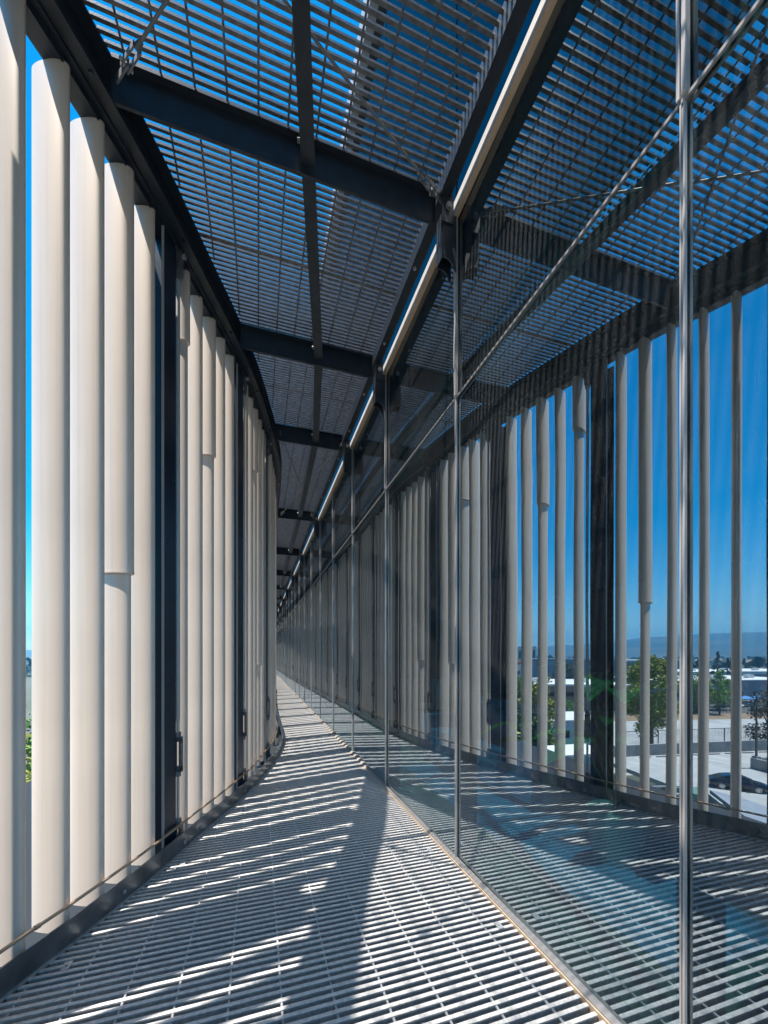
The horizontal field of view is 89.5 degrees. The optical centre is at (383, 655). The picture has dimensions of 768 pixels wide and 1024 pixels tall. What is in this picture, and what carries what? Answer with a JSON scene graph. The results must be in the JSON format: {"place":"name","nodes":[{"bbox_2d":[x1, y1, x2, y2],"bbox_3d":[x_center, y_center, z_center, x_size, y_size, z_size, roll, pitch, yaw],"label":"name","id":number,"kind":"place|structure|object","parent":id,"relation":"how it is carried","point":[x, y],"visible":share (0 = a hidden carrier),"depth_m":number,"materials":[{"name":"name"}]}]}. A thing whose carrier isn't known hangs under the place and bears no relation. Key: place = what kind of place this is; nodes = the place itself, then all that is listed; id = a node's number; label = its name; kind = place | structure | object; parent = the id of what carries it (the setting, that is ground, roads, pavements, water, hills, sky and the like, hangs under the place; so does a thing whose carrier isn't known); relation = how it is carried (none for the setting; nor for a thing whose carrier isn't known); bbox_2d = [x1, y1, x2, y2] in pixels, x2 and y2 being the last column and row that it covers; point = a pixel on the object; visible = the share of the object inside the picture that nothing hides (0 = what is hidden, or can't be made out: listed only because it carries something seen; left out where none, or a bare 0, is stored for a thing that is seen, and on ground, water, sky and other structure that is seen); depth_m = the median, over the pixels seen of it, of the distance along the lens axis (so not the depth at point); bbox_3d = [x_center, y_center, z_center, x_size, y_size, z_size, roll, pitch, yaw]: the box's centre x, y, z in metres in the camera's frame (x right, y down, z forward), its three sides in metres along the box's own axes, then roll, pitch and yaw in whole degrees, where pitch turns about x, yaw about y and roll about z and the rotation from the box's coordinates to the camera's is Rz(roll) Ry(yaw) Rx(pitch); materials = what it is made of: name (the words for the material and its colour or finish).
{"place":"outdoors","nodes":[
{"label":"outdoors","id":0,"kind":"place"},
{"bbox_2d":[26,672,31,779],"bbox_3d":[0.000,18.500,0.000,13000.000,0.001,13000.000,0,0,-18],"label":"ground","id":1,"kind":"structure","parent":0,"point":[28,693],"depth_m":168.55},
{"bbox_2d":[26,657,31,673],"bbox_3d":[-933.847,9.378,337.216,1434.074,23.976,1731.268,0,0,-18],"label":"woods","id":2,"kind":"object","parent":1,"relation":"on","point":[29,664],"visible":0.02,"depth_m":393.59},
{"bbox_2d":[26,733,31,782],"bbox_3d":[-18.832,10.913,18.763,7.598,15.175,7.974,0,0,-18],"label":"broadleaf tree","id":3,"kind":"object","parent":1,"relation":"on","point":[29,769],"visible":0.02,"depth_m":18.77,"materials":[{"name":"green plant"}]},
{"bbox_2d":[26,705,31,780],"bbox_3d":[-31.707,11.149,31.876,7.787,14.707,7.433,0,0,16],"label":"broadleaf tree","id":4,"kind":"object","parent":1,"relation":"on","point":[28,742],"visible":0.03,"depth_m":32.82,"materials":[{"name":"green plant"}]},
{"bbox_2d":[26,650,31,657],"bbox_3d":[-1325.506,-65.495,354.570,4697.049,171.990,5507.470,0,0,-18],"label":"hills","id":5,"kind":"structure","parent":0,"point":[28,653],"depth_m":2117.61,"materials":[{"name":"blue"}]},
{"bbox_2d":[26,719,31,732],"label":"road","id":6,"kind":"structure","parent":0,"point":[27,728],"depth_m":81.96,"materials":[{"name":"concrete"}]},
{"bbox_2d":[0,713,281,967],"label":"ground","id":7,"kind":"structure","parent":0,"point":[33,937],"depth_m":4.15,"materials":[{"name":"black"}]},
{"bbox_2d":[26,0,362,649],"label":"sky","id":8,"kind":"structure","parent":0,"point":[32,55],"materials":[{"name":"blue"}]},
{"bbox_2d":[276,0,767,1023],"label":"office building","id":9,"kind":"structure","parent":0,"point":[522,646],"depth_m":1.62,"materials":[{"name":"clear glass"}]},
{"bbox_2d":[276,715,280,742],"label":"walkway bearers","id":10,"kind":"object","parent":9,"relation":"attached to","point":[279,731],"depth_m":7.94,"materials":[{"name":"black metal"}]},
{"bbox_2d":[0,675,605,1023],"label":"walkway floor","id":11,"kind":"structure","parent":10,"relation":"on","point":[315,875],"depth_m":1.95,"materials":[{"name":"metal"}]},
{"bbox_2d":[0,708,283,1002],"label":"kick plate","id":12,"kind":"object","parent":11,"relation":"attached to","point":[24,967],"visible":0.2,"depth_m":2.10,"materials":[{"name":"metal"}]},
{"bbox_2d":[0,719,277,953],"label":"tube rail","id":13,"kind":"object","parent":12,"relation":"on","point":[29,931],"visible":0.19,"depth_m":2.14,"materials":[{"name":"grey metal"}]},
{"bbox_2d":[138,225,175,866],"bbox_3d":[-1.583,-0.727,2.707,0.190,4.383,0.180,0,0,2],"label":"steel post","id":14,"kind":"object","parent":11,"relation":"on","point":[165,536],"visible":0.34,"depth_m":2.70,"materials":[{"name":"black metal"}]},
{"bbox_2d":[26,0,281,526],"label":"screen header","id":15,"kind":"object","parent":14,"relation":"on","point":[67,31],"visible":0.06,"depth_m":2.35,"materials":[{"name":"black metal"}]},
{"bbox_2d":[0,0,25,966],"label":"sunshade fin","id":16,"kind":"object","parent":15,"relation":"attached to","point":[12,470],"visible":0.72,"depth_m":1.69,"materials":[{"name":"white metal"}]},
{"bbox_2d":[32,58,69,933],"bbox_3d":[-1.655,-0.781,1.924,0.200,4.272,0.064,0,0,7],"label":"sunshade fin","id":17,"kind":"object","parent":15,"relation":"attached to","point":[50,486],"visible":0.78,"depth_m":1.89,"materials":[{"name":"white metal"}]},
{"bbox_2d":[70,117,104,905],"bbox_3d":[-1.633,-0.781,2.129,0.200,4.272,0.064,0,0,6],"label":"sunshade fin","id":18,"kind":"object","parent":15,"relation":"attached to","point":[87,503],"visible":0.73,"depth_m":2.10,"materials":[{"name":"white metal"}]},
{"bbox_2d":[105,162,134,883],"bbox_3d":[-1.614,-0.781,2.333,0.219,4.272,0.094,0,0,5],"label":"sunshade fin","id":19,"kind":"object","parent":15,"relation":"attached to","point":[119,375],"visible":0.68,"depth_m":2.30,"materials":[{"name":"white metal"}]},
{"bbox_2d":[131,205,154,864],"bbox_3d":[-1.599,-0.781,2.537,0.200,4.272,0.064,0,0,3],"label":"sunshade fin","id":20,"kind":"object","parent":15,"relation":"attached to","point":[142,708],"visible":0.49,"depth_m":2.51,"materials":[{"name":"white metal"}]},
{"bbox_2d":[175,246,186,844],"bbox_3d":[-1.498,-0.775,2.814,0.112,4.450,0.060,0,0,2],"label":"tie rod","id":21,"kind":"object","parent":15,"relation":"attached to","point":[181,257],"visible":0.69,"depth_m":2.80,"materials":[{"name":"metal"}]},
{"bbox_2d":[177,270,189,830],"bbox_3d":[-1.587,-0.781,2.951,0.219,4.272,0.094,0,0,2],"label":"sunshade fin","id":22,"kind":"object","parent":15,"relation":"attached to","point":[184,314],"visible":0.27,"depth_m":2.93,"materials":[{"name":"white metal"}]},
{"bbox_2d":[83,0,298,130],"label":"roof grating","id":23,"kind":"object","parent":15,"relation":"on","point":[222,37],"visible":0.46,"depth_m":2.02,"materials":[{"name":"metal"}]},
{"bbox_2d":[188,295,202,823],"bbox_3d":[-1.579,-0.781,3.161,0.200,4.272,0.064,0,0,4],"label":"sunshade fin","id":24,"kind":"object","parent":15,"relation":"attached to","point":[195,575],"visible":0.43,"depth_m":3.13,"materials":[{"name":"white metal"}]},
{"bbox_2d":[203,316,215,812],"bbox_3d":[-1.569,-0.781,3.368,0.219,4.272,0.094,0,0,4],"label":"sunshade fin","id":25,"kind":"object","parent":15,"relation":"attached to","point":[209,390],"visible":0.48,"depth_m":3.34,"materials":[{"name":"white metal"}]},
{"bbox_2d":[214,337,224,803],"bbox_3d":[-1.563,-0.781,3.571,0.200,4.272,0.064,0,0,3],"label":"sunshade fin","id":26,"kind":"object","parent":15,"relation":"attached to","point":[219,623],"visible":0.38,"depth_m":3.54,"materials":[{"name":"white metal"}]},
{"bbox_2d":[144,117,312,340],"bbox_3d":[-1.061,-3.198,3.022,0.994,0.024,1.739,0,0,-7],"label":"roof grating","id":27,"kind":"object","parent":15,"relation":"on","point":[274,314],"visible":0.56,"depth_m":2.90,"materials":[{"name":"metal"}]},
{"bbox_2d":[225,354,233,795],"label":"sunshade fin","id":28,"kind":"object","parent":15,"relation":"attached to","point":[229,569],"visible":0.36,"depth_m":3.75,"materials":[{"name":"white metal"}]},
{"bbox_2d":[225,364,242,797],"bbox_3d":[-1.550,-0.727,3.946,0.190,4.383,0.180,0,0,1],"label":"steel post","id":29,"kind":"object","parent":15,"relation":"attached to","point":[238,573],"visible":0.31,"depth_m":3.94,"materials":[{"name":"metal"}]},
{"bbox_2d":[243,385,247,779],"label":"sunshade fin","id":30,"kind":"object","parent":15,"relation":"attached to","point":[246,569],"visible":0.16,"depth_m":4.17,"materials":[{"name":"white metal"}]},
{"bbox_2d":[242,372,248,783],"bbox_3d":[-1.470,-0.775,4.052,0.112,4.450,0.060,0,0,1],"label":"tie rod","id":31,"kind":"object","parent":15,"relation":"attached to","point":[245,378],"visible":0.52,"depth_m":4.04,"materials":[{"name":"metal"}]},
{"bbox_2d":[248,397,252,775],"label":"sunshade fin","id":32,"kind":"object","parent":15,"relation":"attached to","point":[250,583],"visible":0.34,"depth_m":4.36,"materials":[{"name":"white metal"}]},
{"bbox_2d":[253,408,257,770],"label":"sunshade fin","id":33,"kind":"object","parent":15,"relation":"attached to","point":[255,441],"visible":0.3,"depth_m":4.57,"materials":[{"name":"white metal"}]},
{"bbox_2d":[257,419,261,765],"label":"sunshade fin","id":34,"kind":"object","parent":15,"relation":"attached to","point":[259,568],"visible":0.34,"depth_m":4.78,"materials":[{"name":"white metal"}]},
{"bbox_2d":[257,434,267,767],"bbox_3d":[-1.655,-0.727,5.165,0.190,4.383,0.180,0,0,-6],"label":"steel post","id":35,"kind":"object","parent":15,"relation":"attached to","point":[265,598],"visible":0.33,"depth_m":5.16,"materials":[{"name":"black metal"}]},
{"bbox_2d":[261,429,263,760],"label":"sunshade fin","id":36,"kind":"object","parent":15,"relation":"attached to","point":[262,710],"visible":0.27,"depth_m":4.98,"materials":[{"name":"white metal"}]},
{"bbox_2d":[268,455,269,743],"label":"sunshade fin","id":37,"kind":"object","parent":15,"relation":"attached to","point":[269,608],"visible":0.04,"depth_m":5.41,"materials":[{"name":"white metal"}]},
{"bbox_2d":[267,439,271,758],"bbox_3d":[-1.587,-0.775,5.281,0.112,4.450,0.060,0,0,-7],"label":"tie rod","id":38,"kind":"object","parent":15,"relation":"attached to","point":[269,444],"visible":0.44,"depth_m":5.28,"materials":[{"name":"metal"}]},
{"bbox_2d":[270,454,271,749],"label":"sunshade fin","id":39,"kind":"object","parent":15,"relation":"attached to","point":[270,583],"visible":0.23,"depth_m":5.60,"materials":[{"name":"white metal"}]},
{"bbox_2d":[271,461,272,746],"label":"sunshade fin","id":40,"kind":"object","parent":15,"relation":"attached to","point":[272,624],"visible":0.22,"depth_m":5.81,"materials":[{"name":"white metal"}]},
{"bbox_2d":[273,469,273,742],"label":"sunshade fin","id":41,"kind":"object","parent":15,"relation":"attached to","point":[273,605],"visible":0.22,"depth_m":6.01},
{"bbox_2d":[274,475,275,740],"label":"sunshade fin","id":42,"kind":"object","parent":15,"relation":"attached to","point":[274,606],"visible":0.18,"depth_m":6.22,"materials":[{"name":"white metal"}]},
{"bbox_2d":[276,482,278,737],"bbox_3d":[-1.821,-0.775,6.500,0.112,4.450,0.060,0,0,-16],"label":"tie rod","id":43,"kind":"object","parent":15,"relation":"attached to","point":[277,483],"visible":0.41,"depth_m":6.49,"materials":[{"name":"metal"}]},
{"bbox_2d":[276,576,281,584],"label":"roof grating","id":44,"kind":"object","parent":15,"relation":"on","point":[278,581],"visible":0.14,"depth_m":16.15,"materials":[{"name":"metal"}]},
{"bbox_2d":[276,554,286,569],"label":"roof grating","id":45,"kind":"object","parent":15,"relation":"on","point":[280,561],"visible":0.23,"depth_m":13.06,"materials":[{"name":"metal"}]},
{"bbox_2d":[276,585,287,596],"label":"canopy beam","id":46,"kind":"structure","parent":15,"relation":"attached to","point":[278,587],"depth_m":17.34,"materials":[{"name":"black metal"}]},
{"bbox_2d":[280,576,285,588],"bbox_3d":[-4.156,-3.100,15.871,0.104,0.156,3.086,0,0,-17],"label":"purlin","id":47,"kind":"object","parent":46,"relation":"attached to","point":[282,581],"visible":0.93,"depth_m":16.02,"materials":[{"name":"black metal"}]},
{"bbox_2d":[253,351,313,429],"bbox_3d":[-1.173,-3.198,4.616,0.714,0.024,1.623,0,0,-11],"label":"roof grating","id":48,"kind":"object","parent":15,"relation":"on","point":[289,385],"visible":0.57,"depth_m":4.62,"materials":[{"name":"metal"}]},
{"bbox_2d":[111,54,456,282],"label":"canopy beam","id":49,"kind":"structure","parent":15,"relation":"attached to","point":[151,95],"depth_m":2.33,"materials":[{"name":"black metal"}]},
{"bbox_2d":[116,0,169,84],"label":"brace rod","id":50,"kind":"object","parent":49,"relation":"attached to","point":[125,65],"visible":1,"depth_m":1.96,"materials":[{"name":"silver metal"}]},
{"bbox_2d":[291,0,314,167],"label":"purlin","id":51,"kind":"object","parent":49,"relation":"attached to","point":[302,38],"visible":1,"depth_m":2.03,"materials":[{"name":"black metal"}]},
{"bbox_2d":[302,176,322,360],"bbox_3d":[-0.579,-3.100,3.182,0.104,0.156,1.563,0,0,-7],"label":"purlin","id":52,"kind":"object","parent":49,"relation":"attached to","point":[309,197],"visible":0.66,"depth_m":2.95,"materials":[{"name":"black metal"}]},
{"bbox_2d":[276,0,532,612],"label":"edge beam","id":53,"kind":"structure","parent":49,"relation":"attached to","point":[507,29],"depth_m":2.47,"materials":[{"name":"black metal"}]},
{"bbox_2d":[287,555,295,570],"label":"roof grating","id":54,"kind":"object","parent":53,"relation":"on","point":[292,560],"visible":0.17,"depth_m":13.20,"materials":[{"name":"metal"}]},
{"bbox_2d":[293,520,308,548],"bbox_3d":[-2.162,-3.213,10.000,0.339,0.056,3.086,0,0,-18],"label":"roof grating","id":55,"kind":"object","parent":53,"relation":"on","point":[303,526],"visible":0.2,"depth_m":10.07,"materials":[{"name":"metal"}]},
{"bbox_2d":[304,447,334,510],"bbox_3d":[-1.248,-3.213,7.038,0.428,0.056,3.086,0,0,-18],"label":"roof grating","id":56,"kind":"object","parent":53,"relation":"on","point":[323,455],"visible":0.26,"depth_m":6.85,"materials":[{"name":"metal"}]},
{"bbox_2d":[319,367,363,434],"bbox_3d":[-0.619,-3.213,4.799,0.613,0.056,1.536,0,0,-18],"label":"roof grating","id":57,"kind":"object","parent":53,"relation":"on","point":[339,391],"visible":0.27,"depth_m":4.79,"materials":[{"name":"metal"}]},
{"bbox_2d":[282,0,441,204],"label":"brace rod","id":58,"kind":"object","parent":53,"relation":"attached to","point":[433,190],"visible":0.92,"depth_m":2.24,"materials":[{"name":"silver metal"}]},
{"bbox_2d":[310,0,506,184],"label":"roof grating","id":59,"kind":"object","parent":49,"relation":"on","point":[362,33],"visible":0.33,"depth_m":2.13,"materials":[{"name":"metal"}]},
{"bbox_2d":[276,570,293,584],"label":"canopy beam","id":60,"kind":"structure","parent":15,"relation":"attached to","point":[280,573],"depth_m":14.38,"materials":[{"name":"black metal"}]},
{"bbox_2d":[284,555,290,574],"bbox_3d":[-3.237,-3.100,12.910,0.104,0.156,3.086,0,0,-17],"label":"purlin","id":61,"kind":"object","parent":60,"relation":"attached to","point":[287,563],"visible":0.9,"depth_m":12.79,"materials":[{"name":"black metal"}]},
{"bbox_2d":[276,547,303,567],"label":"canopy beam","id":62,"kind":"structure","parent":15,"relation":"attached to","point":[284,551],"depth_m":11.43,"materials":[{"name":"black metal"}]},
{"bbox_2d":[288,520,300,553],"bbox_3d":[-2.316,-3.100,9.951,0.104,0.156,3.086,0,0,-17],"label":"purlin","id":63,"kind":"object","parent":62,"relation":"attached to","point":[294,533],"visible":0.83,"depth_m":9.71,"materials":[{"name":"black metal"}]},
{"bbox_2d":[279,441,309,509],"bbox_3d":[-1.673,-3.198,6.900,0.532,0.024,3.095,0,0,-16],"label":"roof grating","id":64,"kind":"object","parent":15,"relation":"on","point":[291,489],"visible":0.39,"depth_m":6.72,"materials":[{"name":"metal"}]},
{"bbox_2d":[278,508,318,538],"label":"canopy beam","id":65,"kind":"structure","parent":15,"relation":"attached to","point":[292,514],"depth_m":8.47,"materials":[{"name":"black metal"}]},
{"bbox_2d":[276,517,294,547],"bbox_3d":[-2.535,-3.198,9.880,0.481,0.024,3.086,0,0,-18],"label":"roof grating","id":66,"kind":"object","parent":65,"relation":"on","point":[284,529],"visible":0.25,"depth_m":9.93,"materials":[{"name":"metal"}]},
{"bbox_2d":[297,446,317,517],"bbox_3d":[-1.417,-3.100,6.984,0.104,0.156,3.087,0,0,-16],"label":"purlin","id":67,"kind":"object","parent":65,"relation":"attached to","point":[309,466],"visible":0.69,"depth_m":6.60,"materials":[{"name":"black metal"}]},
{"bbox_2d":[241,323,384,414],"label":"canopy beam","id":68,"kind":"structure","parent":15,"relation":"attached to","point":[272,343],"depth_m":3.94,"materials":[{"name":"black metal"}]},
{"bbox_2d":[316,182,421,354],"bbox_3d":[-0.278,-3.213,3.280,0.903,0.056,1.536,0,0,-18],"label":"roof grating","id":69,"kind":"object","parent":68,"relation":"on","point":[364,340],"visible":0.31,"depth_m":3.18,"materials":[{"name":"metal"}]},
{"bbox_2d":[275,423,351,476],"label":"canopy beam","id":70,"kind":"structure","parent":15,"relation":"attached to","point":[302,436],"depth_m":5.50,"materials":[{"name":"black metal"}]},
{"bbox_2d":[280,430,313,517],"bbox_3d":[-1.494,-3.060,6.911,0.064,0.044,3.270,0,0,-3],"label":"brace rod","id":71,"kind":"object","parent":70,"relation":"attached to","point":[312,515],"visible":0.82,"depth_m":6.43,"materials":[{"name":"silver metal"}]},
{"bbox_2d":[281,442,341,515],"bbox_3d":[-1.408,-3.040,6.939,0.064,0.044,3.227,0,0,-30],"label":"brace rod","id":72,"kind":"object","parent":70,"relation":"attached to","point":[282,512],"visible":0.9,"depth_m":6.49,"materials":[{"name":"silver metal"}]},
{"bbox_2d":[311,365,321,442],"bbox_3d":[-0.830,-3.100,4.730,0.104,0.156,1.547,0,0,-11],"label":"purlin","id":73,"kind":"object","parent":70,"relation":"attached to","point":[317,394],"visible":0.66,"depth_m":4.60,"materials":[{"name":"black metal"}]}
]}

